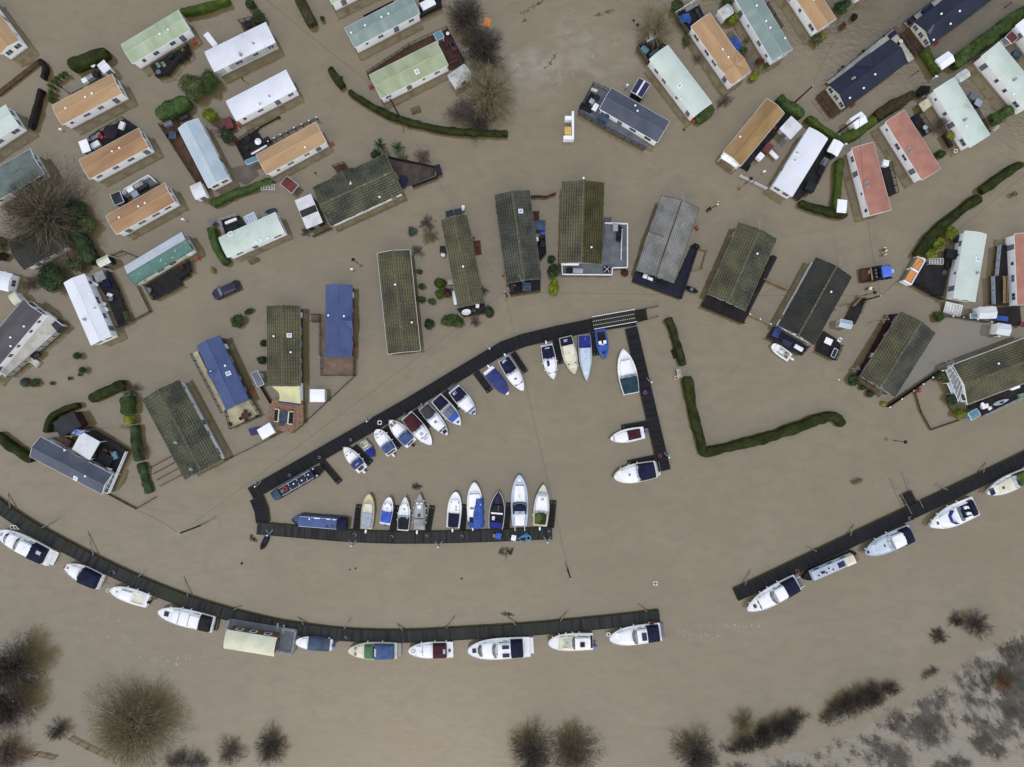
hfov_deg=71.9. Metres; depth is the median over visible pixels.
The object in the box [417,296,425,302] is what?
bush
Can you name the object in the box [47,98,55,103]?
clipped shrub
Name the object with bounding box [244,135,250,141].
garden table
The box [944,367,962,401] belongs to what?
conservatory
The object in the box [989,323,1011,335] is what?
garden shed
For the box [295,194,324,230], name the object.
garden shed
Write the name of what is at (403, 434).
cabin cruiser
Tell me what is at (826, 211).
hedge
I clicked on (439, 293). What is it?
bush
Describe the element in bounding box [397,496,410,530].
cabin cruiser
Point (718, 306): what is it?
deck
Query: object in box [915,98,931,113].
shed
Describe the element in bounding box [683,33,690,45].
bush
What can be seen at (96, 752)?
fence
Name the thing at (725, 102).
bare tree
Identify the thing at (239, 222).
deck
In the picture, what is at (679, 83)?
static caravan
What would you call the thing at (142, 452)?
bare tree
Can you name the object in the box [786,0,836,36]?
static caravan
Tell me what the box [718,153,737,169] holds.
bay window
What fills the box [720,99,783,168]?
static caravan
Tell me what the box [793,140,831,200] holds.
deck
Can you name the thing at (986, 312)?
garden shed
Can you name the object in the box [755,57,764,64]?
bush
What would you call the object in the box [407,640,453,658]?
cabin cruiser
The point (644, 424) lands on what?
finger pontoon
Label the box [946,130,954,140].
bush
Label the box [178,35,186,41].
door
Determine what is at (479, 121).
bare tree
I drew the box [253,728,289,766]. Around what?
bare tree
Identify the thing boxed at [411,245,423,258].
bare tree
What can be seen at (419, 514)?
cabin cruiser
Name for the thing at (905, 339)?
park lodge
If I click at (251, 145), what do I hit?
deck
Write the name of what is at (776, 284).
fence
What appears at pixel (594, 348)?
finger pontoon
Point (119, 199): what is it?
garden shed
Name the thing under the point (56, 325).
storage box
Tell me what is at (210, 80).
bush
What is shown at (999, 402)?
canoe
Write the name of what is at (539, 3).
floating debris
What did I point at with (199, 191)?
garden shed
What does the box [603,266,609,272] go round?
parasol
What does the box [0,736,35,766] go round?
bare tree
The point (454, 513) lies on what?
cabin cruiser
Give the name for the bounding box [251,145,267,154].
storage box
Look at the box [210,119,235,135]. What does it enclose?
bare tree
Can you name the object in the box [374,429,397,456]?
cabin cruiser
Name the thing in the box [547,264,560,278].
bush
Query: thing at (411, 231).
bush
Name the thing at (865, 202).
overhead cable
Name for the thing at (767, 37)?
static caravan
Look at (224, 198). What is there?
hedge
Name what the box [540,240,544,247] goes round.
storage box
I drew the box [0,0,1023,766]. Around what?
flood water
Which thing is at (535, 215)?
deck
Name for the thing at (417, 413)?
finger pontoon
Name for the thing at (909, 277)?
bin store
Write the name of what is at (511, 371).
cabin cruiser
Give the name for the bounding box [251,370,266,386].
garden shed
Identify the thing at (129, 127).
deck
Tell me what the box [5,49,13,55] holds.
window
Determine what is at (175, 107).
hedge
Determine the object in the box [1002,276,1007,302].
bench
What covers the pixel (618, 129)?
deck
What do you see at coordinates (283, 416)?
garden table
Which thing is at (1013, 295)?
window
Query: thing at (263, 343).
bush
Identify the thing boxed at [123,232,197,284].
static caravan
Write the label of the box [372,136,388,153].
cabbage palm
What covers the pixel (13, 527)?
boarding ramp
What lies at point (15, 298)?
garden shed
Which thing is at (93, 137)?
garden sofa
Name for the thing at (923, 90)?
bush
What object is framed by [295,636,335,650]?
cabin cruiser
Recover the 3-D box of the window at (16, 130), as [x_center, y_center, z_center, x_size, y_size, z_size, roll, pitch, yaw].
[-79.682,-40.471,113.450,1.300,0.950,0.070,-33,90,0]
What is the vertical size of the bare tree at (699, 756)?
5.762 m
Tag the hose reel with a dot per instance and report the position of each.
(522, 536)
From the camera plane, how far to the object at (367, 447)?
114.20 m
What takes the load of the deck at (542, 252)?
on the flood water at (694, 534)
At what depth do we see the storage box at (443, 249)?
113.88 m
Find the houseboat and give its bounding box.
[224,618,297,655]
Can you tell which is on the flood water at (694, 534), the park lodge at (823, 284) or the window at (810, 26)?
the park lodge at (823, 284)
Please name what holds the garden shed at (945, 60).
on the flood water at (694, 534)
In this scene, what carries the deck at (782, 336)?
on the flood water at (694, 534)
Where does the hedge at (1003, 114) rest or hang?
on the flood water at (694, 534)
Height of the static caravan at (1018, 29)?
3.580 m
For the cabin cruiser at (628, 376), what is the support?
on the flood water at (694, 534)
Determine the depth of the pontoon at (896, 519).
114.50 m
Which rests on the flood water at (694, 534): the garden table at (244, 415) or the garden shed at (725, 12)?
the garden shed at (725, 12)
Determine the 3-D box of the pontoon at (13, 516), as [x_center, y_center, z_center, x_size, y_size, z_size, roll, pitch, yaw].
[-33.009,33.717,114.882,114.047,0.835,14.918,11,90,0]
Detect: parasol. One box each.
[103,125,117,138]
[255,138,261,144]
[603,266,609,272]
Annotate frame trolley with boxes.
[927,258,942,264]
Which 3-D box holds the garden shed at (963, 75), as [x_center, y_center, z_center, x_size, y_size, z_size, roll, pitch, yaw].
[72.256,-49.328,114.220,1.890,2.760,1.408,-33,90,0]
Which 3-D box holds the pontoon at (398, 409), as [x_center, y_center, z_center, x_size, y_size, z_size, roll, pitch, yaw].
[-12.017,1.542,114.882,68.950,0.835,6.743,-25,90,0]
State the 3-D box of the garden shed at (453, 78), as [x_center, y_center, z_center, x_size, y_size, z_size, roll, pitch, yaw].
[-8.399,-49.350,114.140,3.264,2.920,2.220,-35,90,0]
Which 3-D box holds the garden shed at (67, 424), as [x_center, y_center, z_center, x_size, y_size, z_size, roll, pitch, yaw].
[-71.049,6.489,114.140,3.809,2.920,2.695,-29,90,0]
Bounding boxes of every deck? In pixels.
[0,59,38,96]
[0,311,68,376]
[82,427,128,492]
[87,116,137,149]
[92,270,127,327]
[122,175,157,197]
[143,259,191,299]
[150,41,190,77]
[158,117,208,188]
[190,351,225,412]
[219,214,244,233]
[224,399,260,428]
[230,164,258,184]
[234,128,265,160]
[238,16,255,31]
[267,398,303,433]
[310,314,319,321]
[319,314,324,354]
[320,355,354,375]
[331,161,348,172]
[366,26,464,78]
[388,159,434,186]
[419,0,441,17]
[457,303,485,316]
[472,240,480,254]
[509,279,540,295]
[533,211,539,219]
[536,235,546,260]
[561,216,627,275]
[578,82,647,149]
[632,245,699,298]
[636,34,666,63]
[674,0,698,33]
[701,255,776,323]
[725,30,757,72]
[740,114,789,170]
[767,326,809,355]
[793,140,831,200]
[815,331,843,360]
[826,26,917,83]
[845,296,868,323]
[856,313,898,375]
[880,162,898,195]
[903,0,941,28]
[910,111,933,136]
[913,262,948,296]
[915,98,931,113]
[968,385,1023,416]
[988,245,1008,304]
[997,306,1021,325]
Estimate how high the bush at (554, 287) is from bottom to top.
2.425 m
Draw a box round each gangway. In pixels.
[592,309,647,329]
[891,473,923,513]
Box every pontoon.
[0,499,659,642]
[248,312,636,498]
[250,495,269,522]
[256,522,551,543]
[319,460,341,484]
[352,445,372,465]
[353,504,361,529]
[383,426,402,448]
[389,505,398,531]
[413,408,430,428]
[425,505,434,531]
[442,389,459,409]
[460,504,466,530]
[473,371,492,393]
[503,503,510,528]
[510,351,527,373]
[548,500,556,527]
[553,339,562,363]
[590,332,599,355]
[621,420,647,429]
[625,326,670,471]
[627,455,655,464]
[733,452,1023,600]
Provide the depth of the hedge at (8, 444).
113.69 m
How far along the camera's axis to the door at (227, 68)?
113.79 m
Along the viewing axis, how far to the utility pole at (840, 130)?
111.45 m
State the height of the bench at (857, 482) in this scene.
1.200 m
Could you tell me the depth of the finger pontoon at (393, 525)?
114.56 m
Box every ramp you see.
[10,525,18,528]
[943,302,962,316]
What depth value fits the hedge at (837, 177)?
113.82 m
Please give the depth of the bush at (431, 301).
114.08 m
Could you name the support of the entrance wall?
in the flood water at (694, 534)
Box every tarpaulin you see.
[679,13,691,22]
[730,36,742,51]
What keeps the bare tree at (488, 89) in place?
on the flood water at (694, 534)
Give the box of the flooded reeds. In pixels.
[726,626,1023,766]
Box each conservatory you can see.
[103,474,119,493]
[244,212,257,223]
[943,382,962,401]
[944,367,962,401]
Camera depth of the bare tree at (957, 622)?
114.61 m
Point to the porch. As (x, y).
(450, 213)
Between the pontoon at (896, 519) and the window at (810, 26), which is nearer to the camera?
the window at (810, 26)
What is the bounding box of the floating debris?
[520,1,613,68]
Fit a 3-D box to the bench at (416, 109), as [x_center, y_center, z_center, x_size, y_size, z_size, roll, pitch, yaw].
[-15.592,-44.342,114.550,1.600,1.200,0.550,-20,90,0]
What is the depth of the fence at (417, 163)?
114.25 m
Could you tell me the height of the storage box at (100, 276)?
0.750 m
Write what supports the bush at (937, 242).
on the flood water at (694, 534)
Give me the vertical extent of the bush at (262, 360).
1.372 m
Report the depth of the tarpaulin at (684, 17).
114.14 m
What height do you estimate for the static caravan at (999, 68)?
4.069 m
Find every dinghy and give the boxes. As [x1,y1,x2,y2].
[260,533,269,549]
[265,208,276,212]
[685,285,697,292]
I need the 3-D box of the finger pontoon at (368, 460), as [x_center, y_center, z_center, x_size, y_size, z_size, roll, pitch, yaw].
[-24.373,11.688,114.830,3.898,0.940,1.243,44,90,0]
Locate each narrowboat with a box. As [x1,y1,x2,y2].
[271,466,323,499]
[291,513,348,530]
[801,550,859,580]
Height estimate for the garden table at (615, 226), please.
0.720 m
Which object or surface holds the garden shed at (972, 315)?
on the flood water at (694, 534)
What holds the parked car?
in the flood water at (694, 534)
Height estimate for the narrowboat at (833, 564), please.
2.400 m
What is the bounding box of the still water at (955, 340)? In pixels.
[897,316,1006,395]
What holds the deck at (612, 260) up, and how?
on the flood water at (694, 534)
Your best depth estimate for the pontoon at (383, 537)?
114.50 m
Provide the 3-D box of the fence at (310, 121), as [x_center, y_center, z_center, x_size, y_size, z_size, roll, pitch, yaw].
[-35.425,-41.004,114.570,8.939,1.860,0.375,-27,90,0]
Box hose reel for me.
[517,533,530,544]
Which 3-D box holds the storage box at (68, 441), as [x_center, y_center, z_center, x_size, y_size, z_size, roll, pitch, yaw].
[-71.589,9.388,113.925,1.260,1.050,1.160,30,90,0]
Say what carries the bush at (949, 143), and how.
on the flood water at (694, 534)
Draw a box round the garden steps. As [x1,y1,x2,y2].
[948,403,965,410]
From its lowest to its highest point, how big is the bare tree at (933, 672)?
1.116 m
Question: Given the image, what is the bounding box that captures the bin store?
[899,256,925,285]
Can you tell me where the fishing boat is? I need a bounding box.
[771,343,793,360]
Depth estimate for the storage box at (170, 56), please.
113.99 m
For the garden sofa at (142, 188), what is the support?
on the deck at (150, 181)
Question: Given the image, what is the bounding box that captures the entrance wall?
[563,111,573,141]
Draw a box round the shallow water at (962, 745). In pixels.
[730,629,1023,766]
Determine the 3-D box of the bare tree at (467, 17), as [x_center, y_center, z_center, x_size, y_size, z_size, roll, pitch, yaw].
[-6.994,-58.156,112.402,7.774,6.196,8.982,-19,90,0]
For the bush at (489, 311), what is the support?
on the flood water at (694, 534)
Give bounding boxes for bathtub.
[462,309,470,314]
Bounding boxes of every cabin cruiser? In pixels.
[0,529,58,565]
[60,563,105,588]
[106,586,152,607]
[155,606,219,632]
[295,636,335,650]
[343,447,367,473]
[347,640,401,659]
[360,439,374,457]
[361,493,374,532]
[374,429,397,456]
[379,497,392,528]
[388,420,416,447]
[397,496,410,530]
[401,411,431,444]
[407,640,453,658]
[412,494,426,533]
[419,403,447,434]
[431,393,460,425]
[446,491,461,531]
[448,384,475,414]
[466,635,533,660]
[467,482,484,530]
[483,365,508,394]
[489,491,504,529]
[498,353,523,390]
[511,474,527,530]
[532,484,549,529]
[541,341,557,379]
[547,631,596,651]
[559,335,578,373]
[578,335,591,381]
[595,329,608,359]
[606,622,665,645]
[610,426,647,442]
[614,460,660,483]
[617,348,638,394]
[747,574,803,611]
[864,525,914,555]
[928,496,979,528]
[985,468,1023,495]
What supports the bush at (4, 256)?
on the flood water at (694, 534)
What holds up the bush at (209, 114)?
on the flood water at (694, 534)
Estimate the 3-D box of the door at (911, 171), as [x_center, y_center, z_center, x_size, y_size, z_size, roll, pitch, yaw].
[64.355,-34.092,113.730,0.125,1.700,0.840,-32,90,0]
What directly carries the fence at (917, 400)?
on the flood water at (694, 534)
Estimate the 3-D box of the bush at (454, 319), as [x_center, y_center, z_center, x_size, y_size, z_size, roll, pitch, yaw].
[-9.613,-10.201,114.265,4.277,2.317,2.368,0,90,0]
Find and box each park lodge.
[0,149,49,206]
[0,298,48,375]
[8,226,70,269]
[30,437,115,493]
[142,380,224,480]
[197,335,252,409]
[266,305,303,385]
[312,154,402,226]
[325,284,353,357]
[377,250,420,353]
[440,215,483,307]
[494,190,541,283]
[559,177,604,263]
[599,88,668,145]
[635,192,698,283]
[706,220,776,310]
[775,257,851,345]
[816,39,907,117]
[857,311,934,397]
[900,0,990,54]
[946,338,1023,404]
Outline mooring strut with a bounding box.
[87,529,94,555]
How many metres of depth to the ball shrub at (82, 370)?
114.01 m
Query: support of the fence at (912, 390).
on the flood water at (694, 534)
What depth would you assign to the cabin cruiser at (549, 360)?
113.54 m
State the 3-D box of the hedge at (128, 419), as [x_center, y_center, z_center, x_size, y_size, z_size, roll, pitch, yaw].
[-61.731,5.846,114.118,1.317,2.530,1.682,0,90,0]
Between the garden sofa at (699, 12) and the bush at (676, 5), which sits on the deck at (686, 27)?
the garden sofa at (699, 12)
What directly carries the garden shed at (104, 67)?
on the flood water at (694, 534)
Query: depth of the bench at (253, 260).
114.45 m
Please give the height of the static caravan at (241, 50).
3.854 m
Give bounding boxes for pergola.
[72,431,104,459]
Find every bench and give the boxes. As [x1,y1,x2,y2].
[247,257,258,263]
[410,106,420,113]
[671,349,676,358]
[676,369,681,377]
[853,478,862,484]
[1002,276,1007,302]
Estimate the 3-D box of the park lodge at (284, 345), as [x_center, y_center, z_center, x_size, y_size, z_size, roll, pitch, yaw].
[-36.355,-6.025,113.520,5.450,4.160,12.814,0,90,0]
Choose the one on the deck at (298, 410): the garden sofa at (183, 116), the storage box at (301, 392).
the storage box at (301, 392)
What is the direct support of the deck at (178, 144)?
on the flood water at (694, 534)
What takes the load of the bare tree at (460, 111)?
on the flood water at (694, 534)
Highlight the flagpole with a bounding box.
[70,429,94,434]
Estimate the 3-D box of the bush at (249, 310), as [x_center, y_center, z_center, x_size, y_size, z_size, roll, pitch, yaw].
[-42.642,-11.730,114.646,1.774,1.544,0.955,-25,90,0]
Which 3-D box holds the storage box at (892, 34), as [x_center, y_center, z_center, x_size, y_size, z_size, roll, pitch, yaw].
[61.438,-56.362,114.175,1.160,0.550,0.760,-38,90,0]
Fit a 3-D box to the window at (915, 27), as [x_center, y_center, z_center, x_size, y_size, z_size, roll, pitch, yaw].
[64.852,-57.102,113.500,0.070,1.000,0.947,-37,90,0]
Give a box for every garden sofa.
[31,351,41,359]
[88,131,101,140]
[136,182,149,192]
[177,112,189,121]
[274,409,279,421]
[287,411,293,424]
[447,56,458,65]
[448,40,457,51]
[509,283,515,293]
[579,102,592,112]
[583,92,594,107]
[616,226,621,240]
[646,275,657,283]
[694,6,703,19]
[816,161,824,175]
[908,16,916,24]
[944,258,952,267]
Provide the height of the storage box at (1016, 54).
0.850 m
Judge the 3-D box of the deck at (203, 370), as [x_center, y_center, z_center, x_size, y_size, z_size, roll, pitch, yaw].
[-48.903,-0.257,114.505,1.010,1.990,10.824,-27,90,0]
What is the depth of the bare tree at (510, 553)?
114.86 m
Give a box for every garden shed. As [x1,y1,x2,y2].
[8,292,26,304]
[53,411,88,436]
[78,139,95,154]
[96,255,115,267]
[97,60,115,75]
[110,191,128,206]
[190,182,209,201]
[203,32,217,46]
[223,116,235,130]
[245,156,259,166]
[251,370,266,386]
[257,423,277,439]
[280,176,299,194]
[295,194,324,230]
[310,389,326,401]
[433,30,443,44]
[447,64,470,90]
[630,78,649,101]
[715,4,733,24]
[777,116,802,141]
[824,139,843,158]
[835,319,852,328]
[836,199,846,212]
[845,111,867,129]
[935,51,954,69]
[955,69,970,82]
[964,408,980,419]
[966,313,976,318]
[972,306,997,318]
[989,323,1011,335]
[999,31,1017,47]
[1000,38,1009,46]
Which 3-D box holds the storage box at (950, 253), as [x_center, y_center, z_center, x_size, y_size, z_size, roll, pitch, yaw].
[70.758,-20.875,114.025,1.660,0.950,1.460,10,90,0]
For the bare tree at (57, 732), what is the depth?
113.92 m
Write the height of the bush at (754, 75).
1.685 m
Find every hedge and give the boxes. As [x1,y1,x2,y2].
[0,432,32,462]
[28,88,45,130]
[37,58,49,80]
[42,402,81,432]
[67,47,111,73]
[68,227,99,265]
[88,380,127,402]
[119,396,136,414]
[123,415,135,424]
[130,424,144,461]
[136,462,153,493]
[154,95,192,121]
[179,0,231,17]
[207,227,230,265]
[210,178,274,207]
[295,0,316,27]
[328,66,345,89]
[348,89,507,137]
[664,317,685,365]
[682,376,845,457]
[693,104,714,124]
[774,93,804,119]
[798,199,847,218]
[804,116,841,140]
[831,158,844,208]
[840,116,877,143]
[872,90,915,121]
[912,194,982,257]
[918,48,943,75]
[950,6,1023,69]
[976,161,1023,194]
[987,105,1014,125]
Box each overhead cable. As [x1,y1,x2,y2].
[180,293,502,532]
[271,3,386,95]
[390,99,504,290]
[505,293,568,569]
[506,291,809,295]
[859,118,880,294]
[885,177,1021,291]
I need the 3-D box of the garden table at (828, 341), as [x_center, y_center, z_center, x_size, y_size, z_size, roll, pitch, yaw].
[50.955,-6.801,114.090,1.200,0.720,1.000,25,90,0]
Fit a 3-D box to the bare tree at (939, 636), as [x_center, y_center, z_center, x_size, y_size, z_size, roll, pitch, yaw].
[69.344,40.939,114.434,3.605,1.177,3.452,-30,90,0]
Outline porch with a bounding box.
[445,207,462,217]
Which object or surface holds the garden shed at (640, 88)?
on the flood water at (694, 534)
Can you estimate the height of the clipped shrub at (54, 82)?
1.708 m
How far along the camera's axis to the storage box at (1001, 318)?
114.03 m
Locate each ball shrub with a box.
[73,352,81,359]
[78,366,86,373]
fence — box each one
[15,753,55,760]
[67,737,107,757]
[107,494,155,508]
[110,250,137,257]
[131,286,151,320]
[224,432,281,460]
[256,116,280,130]
[260,386,270,403]
[267,116,318,143]
[305,376,354,421]
[312,228,331,236]
[363,0,393,16]
[388,156,437,186]
[531,192,555,197]
[692,246,707,270]
[739,174,767,189]
[748,313,771,324]
[763,278,787,289]
[766,1,783,27]
[886,370,943,407]
[912,283,943,299]
[914,391,959,429]
[945,315,992,322]
[976,108,990,131]
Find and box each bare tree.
[0,151,94,283]
[0,628,45,697]
[0,683,45,738]
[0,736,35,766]
[20,272,40,291]
[44,717,68,742]
[73,676,188,766]
[120,383,141,397]
[130,442,148,457]
[164,748,215,766]
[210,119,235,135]
[214,734,247,766]
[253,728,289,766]
[301,227,311,235]
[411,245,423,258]
[413,148,430,163]
[418,215,435,228]
[421,224,439,244]
[441,96,473,125]
[442,0,486,44]
[455,56,517,123]
[456,23,508,73]
[464,99,497,141]
[470,315,481,326]
[481,285,488,295]
[499,547,513,558]
[506,719,556,766]
[546,721,609,766]
[631,1,677,53]
[668,728,723,766]
[692,53,702,62]
[716,94,734,107]
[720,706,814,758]
[729,710,758,741]
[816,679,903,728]
[922,665,939,684]
[929,626,947,646]
[933,116,951,133]
[949,609,963,627]
[958,609,995,641]
[992,669,1012,692]
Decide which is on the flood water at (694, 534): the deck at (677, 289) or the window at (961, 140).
the deck at (677, 289)
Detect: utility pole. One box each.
[178,525,200,534]
[795,84,813,101]
[838,116,859,132]
[860,295,881,301]
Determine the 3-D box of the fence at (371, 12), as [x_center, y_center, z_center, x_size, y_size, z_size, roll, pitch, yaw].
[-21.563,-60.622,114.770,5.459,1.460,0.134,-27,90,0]
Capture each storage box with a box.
[51,319,66,332]
[61,437,74,446]
[81,77,89,84]
[85,74,95,81]
[90,140,101,149]
[92,70,100,77]
[93,270,106,282]
[96,451,114,467]
[102,278,112,287]
[111,451,119,459]
[118,121,125,130]
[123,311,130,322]
[126,186,135,193]
[131,190,139,197]
[132,180,143,188]
[163,120,174,127]
[166,52,173,59]
[207,218,216,225]
[225,217,236,224]
[227,223,238,231]
[244,21,251,28]
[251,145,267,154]
[261,136,269,143]
[279,401,299,404]
[298,383,302,402]
[398,175,407,187]
[419,0,435,12]
[434,164,441,175]
[440,246,446,253]
[452,291,456,304]
[495,532,501,539]
[534,220,545,230]
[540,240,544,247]
[561,263,578,265]
[566,268,572,272]
[573,268,582,273]
[597,111,609,123]
[640,45,648,54]
[642,274,652,280]
[649,49,658,56]
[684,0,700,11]
[755,152,764,161]
[760,142,773,156]
[769,149,778,159]
[771,326,781,337]
[793,344,803,351]
[802,180,816,193]
[819,157,828,165]
[880,159,888,167]
[888,30,896,38]
[921,3,933,14]
[943,248,957,259]
[954,235,958,242]
[967,92,978,101]
[971,98,982,108]
[980,403,988,408]
[995,316,1007,320]
[1011,49,1021,59]
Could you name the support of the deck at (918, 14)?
on the flood water at (694, 534)
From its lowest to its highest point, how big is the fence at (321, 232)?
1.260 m
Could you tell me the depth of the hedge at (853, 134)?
113.62 m
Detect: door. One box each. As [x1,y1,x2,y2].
[112,98,120,103]
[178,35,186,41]
[224,66,231,72]
[852,170,857,177]
[908,168,915,174]
[947,121,954,128]
[948,285,954,291]
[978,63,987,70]
[1007,244,1013,250]
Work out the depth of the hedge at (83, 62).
113.14 m
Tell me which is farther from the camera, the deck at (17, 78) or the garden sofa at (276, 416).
the deck at (17, 78)
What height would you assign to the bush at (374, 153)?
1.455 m
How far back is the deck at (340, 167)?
114.40 m
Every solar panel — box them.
[248,427,258,435]
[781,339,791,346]
[831,348,837,357]
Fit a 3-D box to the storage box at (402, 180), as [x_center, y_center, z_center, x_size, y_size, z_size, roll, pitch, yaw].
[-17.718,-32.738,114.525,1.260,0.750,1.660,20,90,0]
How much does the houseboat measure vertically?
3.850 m
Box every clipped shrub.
[47,83,55,88]
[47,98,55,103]
[50,79,58,84]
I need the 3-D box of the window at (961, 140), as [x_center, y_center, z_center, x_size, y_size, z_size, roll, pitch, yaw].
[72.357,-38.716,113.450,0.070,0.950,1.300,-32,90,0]
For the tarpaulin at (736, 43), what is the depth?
114.70 m
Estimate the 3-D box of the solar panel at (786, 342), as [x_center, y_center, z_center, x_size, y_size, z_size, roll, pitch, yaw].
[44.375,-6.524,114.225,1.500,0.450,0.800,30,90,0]
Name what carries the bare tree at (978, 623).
on the flood water at (694, 534)
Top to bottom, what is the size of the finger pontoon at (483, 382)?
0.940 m
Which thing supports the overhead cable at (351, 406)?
attached to the utility pole at (189, 529)
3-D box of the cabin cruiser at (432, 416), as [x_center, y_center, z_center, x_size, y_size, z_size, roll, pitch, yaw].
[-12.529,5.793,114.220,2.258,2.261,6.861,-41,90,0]
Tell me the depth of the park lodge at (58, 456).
112.16 m
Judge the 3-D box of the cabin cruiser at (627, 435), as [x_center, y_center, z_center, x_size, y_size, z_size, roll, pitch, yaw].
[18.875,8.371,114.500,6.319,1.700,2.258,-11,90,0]
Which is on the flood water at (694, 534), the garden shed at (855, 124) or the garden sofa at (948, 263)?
the garden shed at (855, 124)
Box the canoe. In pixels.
[993,399,1008,405]
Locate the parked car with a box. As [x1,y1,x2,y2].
[212,280,241,299]
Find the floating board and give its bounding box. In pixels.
[483,17,490,27]
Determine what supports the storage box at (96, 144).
on the deck at (129, 127)
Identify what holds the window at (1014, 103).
in the static caravan at (999, 68)
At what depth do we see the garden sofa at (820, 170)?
114.06 m
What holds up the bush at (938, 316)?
on the flood water at (694, 534)
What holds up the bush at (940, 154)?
on the flood water at (694, 534)
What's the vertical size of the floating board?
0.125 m
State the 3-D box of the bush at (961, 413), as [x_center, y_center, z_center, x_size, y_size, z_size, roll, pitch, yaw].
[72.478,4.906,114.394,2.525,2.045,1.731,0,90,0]
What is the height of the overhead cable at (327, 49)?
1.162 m
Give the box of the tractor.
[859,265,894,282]
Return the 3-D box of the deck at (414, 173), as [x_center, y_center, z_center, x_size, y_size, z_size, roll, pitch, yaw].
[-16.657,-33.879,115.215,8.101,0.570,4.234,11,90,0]
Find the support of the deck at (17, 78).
on the flood water at (694, 534)
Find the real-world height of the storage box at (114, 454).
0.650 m
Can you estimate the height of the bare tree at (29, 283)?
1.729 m
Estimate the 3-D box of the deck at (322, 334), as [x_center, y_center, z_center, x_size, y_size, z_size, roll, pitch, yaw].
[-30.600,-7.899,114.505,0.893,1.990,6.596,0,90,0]
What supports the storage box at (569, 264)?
on the deck at (612, 260)
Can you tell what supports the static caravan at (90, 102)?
on the flood water at (694, 534)
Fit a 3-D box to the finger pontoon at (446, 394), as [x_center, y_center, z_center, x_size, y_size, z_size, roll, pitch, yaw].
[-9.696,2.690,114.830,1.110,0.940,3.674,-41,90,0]
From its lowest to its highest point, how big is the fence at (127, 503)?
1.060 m
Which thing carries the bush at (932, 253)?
on the flood water at (694, 534)
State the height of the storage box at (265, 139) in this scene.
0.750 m
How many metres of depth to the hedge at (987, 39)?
113.48 m
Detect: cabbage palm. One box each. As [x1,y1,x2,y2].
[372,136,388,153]
[390,139,406,157]
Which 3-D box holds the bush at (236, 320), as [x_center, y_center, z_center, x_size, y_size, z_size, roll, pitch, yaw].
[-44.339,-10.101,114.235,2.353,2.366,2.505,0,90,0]
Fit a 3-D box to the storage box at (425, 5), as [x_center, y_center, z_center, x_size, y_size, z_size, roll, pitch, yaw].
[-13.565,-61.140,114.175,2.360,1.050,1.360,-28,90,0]
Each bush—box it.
[0,236,6,249]
[0,251,8,260]
[19,378,30,387]
[30,378,39,386]
[35,261,66,293]
[63,258,84,270]
[66,199,87,220]
[77,215,95,232]
[177,73,204,101]
[198,69,220,94]
[202,107,216,121]
[220,129,234,143]
[229,313,243,328]
[244,308,253,314]
[245,0,256,9]
[251,9,265,24]
[256,356,266,363]
[260,340,266,346]
[370,148,380,158]
[407,226,417,235]
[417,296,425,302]
[418,283,425,288]
[424,318,434,329]
[428,298,434,304]
[434,278,446,287]
[435,288,443,298]
[440,313,464,327]
[444,288,451,297]
[484,305,493,317]
[547,255,555,262]
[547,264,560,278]
[548,277,558,295]
[620,268,628,275]
[671,0,683,12]
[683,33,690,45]
[722,0,732,5]
[727,13,738,24]
[740,46,747,54]
[750,70,759,81]
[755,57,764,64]
[810,34,821,45]
[820,31,826,39]
[833,0,851,14]
[839,21,846,29]
[848,374,859,385]
[850,13,857,20]
[866,390,874,397]
[915,85,931,97]
[925,248,937,259]
[933,237,944,251]
[933,310,944,322]
[934,149,946,158]
[934,372,946,381]
[941,133,953,147]
[943,225,958,239]
[945,393,959,405]
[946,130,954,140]
[952,409,966,418]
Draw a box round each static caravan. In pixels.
[0,9,28,59]
[0,105,27,148]
[0,271,20,291]
[52,74,128,128]
[64,274,118,345]
[79,128,154,181]
[106,183,180,235]
[121,10,194,68]
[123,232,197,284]
[178,118,232,190]
[205,22,278,76]
[219,212,287,258]
[226,70,299,124]
[256,122,328,177]
[330,0,357,10]
[344,0,419,52]
[369,41,447,102]
[648,45,711,120]
[688,13,750,89]
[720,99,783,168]
[731,0,792,64]
[769,127,827,198]
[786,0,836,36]
[846,142,890,217]
[879,110,940,182]
[926,77,989,150]
[945,231,986,301]
[973,42,1023,114]
[1005,233,1023,305]
[1009,19,1023,54]
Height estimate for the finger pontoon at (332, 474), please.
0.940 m
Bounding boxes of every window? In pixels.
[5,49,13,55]
[10,128,20,134]
[11,280,16,286]
[13,43,22,49]
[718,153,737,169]
[808,23,814,31]
[894,143,900,150]
[912,24,918,31]
[917,31,923,38]
[923,38,929,44]
[959,138,966,146]
[1011,293,1015,299]
[1012,101,1019,107]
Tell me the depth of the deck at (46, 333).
114.40 m
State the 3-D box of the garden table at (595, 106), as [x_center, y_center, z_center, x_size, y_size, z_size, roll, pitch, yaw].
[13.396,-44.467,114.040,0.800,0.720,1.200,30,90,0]
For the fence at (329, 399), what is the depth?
114.65 m
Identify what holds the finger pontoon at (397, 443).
on the flood water at (694, 534)
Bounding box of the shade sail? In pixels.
[272,386,304,403]
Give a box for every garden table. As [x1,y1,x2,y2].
[169,131,175,138]
[241,412,248,418]
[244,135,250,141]
[279,412,287,420]
[522,282,530,290]
[592,103,598,111]
[594,95,599,100]
[613,223,617,230]
[824,337,832,345]
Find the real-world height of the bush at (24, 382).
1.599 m
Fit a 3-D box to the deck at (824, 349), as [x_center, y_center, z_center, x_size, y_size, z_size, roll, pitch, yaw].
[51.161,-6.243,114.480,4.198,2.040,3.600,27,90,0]
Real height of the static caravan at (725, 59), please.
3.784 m

